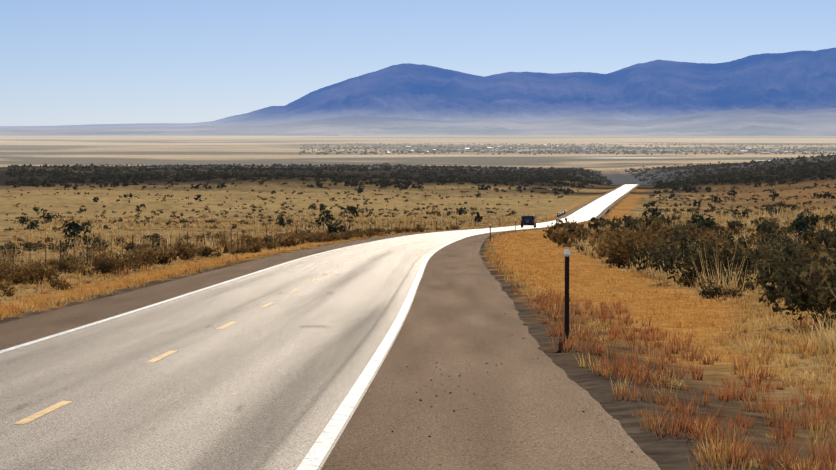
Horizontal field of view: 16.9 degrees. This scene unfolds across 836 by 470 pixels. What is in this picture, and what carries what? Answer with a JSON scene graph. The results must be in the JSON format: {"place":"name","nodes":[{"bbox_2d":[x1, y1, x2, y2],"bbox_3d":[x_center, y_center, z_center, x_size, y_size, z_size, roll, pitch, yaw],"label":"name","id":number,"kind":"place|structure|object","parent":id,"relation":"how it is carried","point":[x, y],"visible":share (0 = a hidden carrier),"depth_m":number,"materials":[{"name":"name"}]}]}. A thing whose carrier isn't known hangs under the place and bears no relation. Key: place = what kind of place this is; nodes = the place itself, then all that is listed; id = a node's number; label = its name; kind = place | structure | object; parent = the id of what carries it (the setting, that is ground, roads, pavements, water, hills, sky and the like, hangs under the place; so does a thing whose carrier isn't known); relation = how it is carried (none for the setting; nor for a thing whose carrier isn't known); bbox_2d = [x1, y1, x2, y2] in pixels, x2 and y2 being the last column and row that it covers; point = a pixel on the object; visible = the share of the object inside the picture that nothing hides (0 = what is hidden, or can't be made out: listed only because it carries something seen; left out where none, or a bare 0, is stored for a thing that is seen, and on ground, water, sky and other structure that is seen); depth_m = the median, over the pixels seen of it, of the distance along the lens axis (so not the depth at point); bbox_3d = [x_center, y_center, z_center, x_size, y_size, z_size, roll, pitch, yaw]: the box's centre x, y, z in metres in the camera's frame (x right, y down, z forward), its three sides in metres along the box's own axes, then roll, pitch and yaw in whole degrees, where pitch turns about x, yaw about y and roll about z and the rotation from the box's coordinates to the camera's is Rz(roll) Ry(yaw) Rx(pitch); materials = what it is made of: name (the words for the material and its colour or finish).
{"place":"outdoors","nodes":[
{"label":"outdoors","id":0,"kind":"place"},
{"bbox_2d":[0,135,835,469],"bbox_3d":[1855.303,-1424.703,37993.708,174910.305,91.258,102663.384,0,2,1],"label":"ground","id":1,"kind":"structure","parent":0,"point":[668,453],"depth_m":877.52,"materials":[{"name":"beige plant"}]},
{"bbox_2d":[60,218,346,240],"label":"shrubs","id":2,"kind":"object","parent":1,"relation":"on","point":[75,227],"visible":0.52,"depth_m":228.11,"materials":[{"name":"green plant"}]},
{"bbox_2d":[1,218,503,268],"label":"fence","id":3,"kind":"object","parent":1,"relation":"on","point":[217,238],"visible":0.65,"depth_m":183.13,"materials":[{"name":"brown wood"}]},
{"bbox_2d":[0,185,623,352],"bbox_3d":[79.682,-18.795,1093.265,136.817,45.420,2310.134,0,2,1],"label":"edge line","id":4,"kind":"object","parent":1,"relation":"on","point":[38,340],"visible":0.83,"depth_m":65.03,"materials":[{"name":"white paint"}]},
{"bbox_2d":[0,184,624,349],"bbox_3d":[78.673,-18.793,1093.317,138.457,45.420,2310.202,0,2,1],"label":"road shoulder","id":5,"kind":"object","parent":1,"relation":"on","point":[23,330],"visible":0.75,"depth_m":72.58},
{"bbox_2d":[13,189,622,423],"bbox_3d":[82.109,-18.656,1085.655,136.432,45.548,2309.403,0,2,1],"label":"line dashes","id":6,"kind":"structure","parent":1,"relation":"on","point":[43,412],"depth_m":33.47,"materials":[{"name":"yellow paint"}]},
{"bbox_2d":[0,184,637,469],"bbox_3d":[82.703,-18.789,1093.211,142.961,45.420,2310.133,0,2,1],"label":"road lanes","id":7,"kind":"structure","parent":1,"relation":"on","point":[257,386],"depth_m":40.34,"materials":[{"name":"grey asphalt"}]},
{"bbox_2d":[521,215,536,227],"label":"car","id":8,"kind":"object","parent":7,"relation":"on","point":[528,220],"visible":1,"depth_m":405.23,"materials":[{"name":"black paint"}]},
{"bbox_2d":[23,162,728,169],"bbox_3d":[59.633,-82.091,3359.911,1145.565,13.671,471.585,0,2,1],"label":"sage","id":9,"kind":"object","parent":1,"relation":"on","point":[615,169],"visible":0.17,"depth_m":3454.14,"materials":[{"name":"green plant"}]},
{"bbox_2d":[10,222,807,270],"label":"grass tufts","id":10,"kind":"object","parent":1,"relation":"on","point":[207,242],"visible":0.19,"depth_m":226.34,"materials":[{"name":"brown plant"}]},
{"bbox_2d":[0,234,819,304],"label":"grass tufts","id":11,"kind":"object","parent":1,"relation":"on","point":[652,274],"visible":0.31,"depth_m":106.00,"materials":[{"name":"orange plant"}]},
{"bbox_2d":[6,184,826,214],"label":"shrubs","id":12,"kind":"object","parent":1,"relation":"on","point":[733,188],"visible":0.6,"depth_m":903.20,"materials":[{"name":"green plant"}]},
{"bbox_2d":[0,219,835,314],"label":"rabbitbrush","id":13,"kind":"object","parent":1,"relation":"on","point":[107,263],"visible":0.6,"depth_m":121.93,"materials":[{"name":"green plant"}]},
{"bbox_2d":[0,217,835,276],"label":"sage","id":14,"kind":"object","parent":1,"relation":"on","point":[828,236],"visible":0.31,"depth_m":215.27,"materials":[{"name":"green plant"}]},
{"bbox_2d":[0,280,835,387],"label":"grass tufts","id":15,"kind":"object","parent":1,"relation":"on","point":[827,337],"visible":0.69,"depth_m":53.82,"materials":[{"name":"orange plant"}]},
{"bbox_2d":[1,219,835,278],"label":"rabbitbrush","id":16,"kind":"object","parent":1,"relation":"on","point":[180,250],"visible":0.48,"depth_m":198.96,"materials":[{"name":"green plant"}]},
{"bbox_2d":[19,200,818,234],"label":"juniper","id":17,"kind":"object","parent":1,"relation":"on","point":[799,226],"visible":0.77,"depth_m":528.97,"materials":[{"name":"green plant"}]},
{"bbox_2d":[3,204,835,239],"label":"sage","id":18,"kind":"object","parent":1,"relation":"on","point":[764,227],"visible":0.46,"depth_m":473.93,"materials":[{"name":"green plant"}]},
{"bbox_2d":[4,164,835,194],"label":"lava scrub","id":19,"kind":"object","parent":1,"relation":"on","point":[532,180],"visible":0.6,"depth_m":1252.70,"materials":[{"name":"green plant"}]},
{"bbox_2d":[6,164,835,211],"bbox_3d":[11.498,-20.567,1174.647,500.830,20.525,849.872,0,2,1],"label":"juniper","id":20,"kind":"object","parent":1,"relation":"on","point":[441,180],"visible":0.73,"depth_m":1246.55,"materials":[{"name":"green plant"}]},
{"bbox_2d":[6,202,835,239],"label":"rabbitbrush","id":21,"kind":"object","parent":1,"relation":"on","point":[418,228],"visible":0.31,"depth_m":479.53,"materials":[{"name":"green plant"}]},
{"bbox_2d":[8,154,833,183],"bbox_3d":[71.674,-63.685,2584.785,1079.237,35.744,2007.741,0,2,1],"label":"juniper","id":22,"kind":"object","parent":1,"relation":"on","point":[490,167],"visible":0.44,"depth_m":2108.30,"materials":[{"name":"green plant"}]},
{"bbox_2d":[7,154,835,184],"bbox_3d":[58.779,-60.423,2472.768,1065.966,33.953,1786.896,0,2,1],"label":"trees","id":23,"kind":"object","parent":1,"relation":"on","point":[733,171],"visible":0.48,"depth_m":2052.46,"materials":[{"name":"green plant"}]},
{"bbox_2d":[12,203,835,240],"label":"grass tufts","id":24,"kind":"object","parent":1,"relation":"on","point":[723,219],"visible":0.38,"depth_m":519.91,"materials":[{"name":"beige plant"}]},
{"bbox_2d":[15,237,835,327],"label":"sage","id":25,"kind":"object","parent":1,"relation":"on","point":[790,293],"visible":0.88,"depth_m":82.82,"materials":[{"name":"green plant"}]},
{"bbox_2d":[18,179,835,212],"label":"sage","id":26,"kind":"object","parent":1,"relation":"on","point":[406,200],"visible":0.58,"depth_m":894.39,"materials":[{"name":"green plant"}]},
{"bbox_2d":[297,187,633,469],"bbox_3d":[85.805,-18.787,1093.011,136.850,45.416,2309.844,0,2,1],"label":"edge line","id":27,"kind":"object","parent":1,"relation":"on","point":[316,454],"visible":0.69,"depth_m":34.97,"materials":[{"name":"white paint"}]},
{"bbox_2d":[321,184,660,469],"bbox_3d":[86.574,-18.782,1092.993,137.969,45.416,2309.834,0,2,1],"label":"road shoulder","id":28,"kind":"object","parent":1,"relation":"on","point":[456,323],"visible":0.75,"depth_m":33.75},
{"bbox_2d":[355,296,632,464],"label":"shoulder pebbles","id":29,"kind":"object","parent":28,"relation":"on","point":[473,393],"visible":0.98,"depth_m":34.47,"materials":[{"name":"brown"}]},
{"bbox_2d":[557,210,565,216],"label":"guardrail","id":30,"kind":"object","parent":1,"relation":"on","point":[561,213],"visible":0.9,"depth_m":633.82,"materials":[{"name":"grey metal"}]},
{"bbox_2d":[563,249,570,339],"bbox_3d":[2.531,1.213,47.706,0.128,1.949,0.042,0,2,1],"label":"delineator","id":31,"kind":"object","parent":1,"relation":"on","point":[567,253],"visible":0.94,"depth_m":47.70,"materials":[{"name":"black metal"}]},
{"bbox_2d":[299,143,835,154],"bbox_3d":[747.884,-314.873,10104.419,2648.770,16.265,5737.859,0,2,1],"label":"town trees","id":32,"kind":"object","parent":1,"relation":"on","point":[365,152],"visible":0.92,"depth_m":9507.87,"materials":[{"name":"green plant"}]},
{"bbox_2d":[595,356,835,469],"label":"grass tufts","id":33,"kind":"object","parent":1,"relation":"on","point":[717,450],"visible":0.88,"depth_m":29.95,"materials":[{"name":"brown plant"}]},
{"bbox_2d":[778,211,802,245],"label":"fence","id":34,"kind":"object","parent":1,"relation":"on","point":[798,234],"depth_m":300.17,"materials":[{"name":"brown wood"}]},
{"bbox_2d":[0,48,835,127],"bbox_3d":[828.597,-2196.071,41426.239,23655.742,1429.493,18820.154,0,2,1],"label":"mountains","id":35,"kind":"structure","parent":0,"point":[802,80],"depth_m":39110.94,"materials":[{"name":"blue stone"}]},
{"bbox_2d":[0,107,835,135],"bbox_3d":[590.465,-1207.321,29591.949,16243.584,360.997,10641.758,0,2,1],"label":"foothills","id":36,"kind":"structure","parent":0,"point":[769,122],"depth_m":27957.76,"materials":[{"name":"grey"}]},
{"bbox_2d":[0,0,835,125],"label":"sky","id":37,"kind":"structure","parent":0,"point":[63,62],"materials":[{"name":"blue"}]},
{"bbox_2d":[382,144,819,153],"bbox_3d":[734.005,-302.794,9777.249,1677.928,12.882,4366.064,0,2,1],"label":"town buildings","id":38,"kind":"structure","parent":0,"point":[592,152],"depth_m":9139.01,"materials":[{"name":"grey"}]}
]}

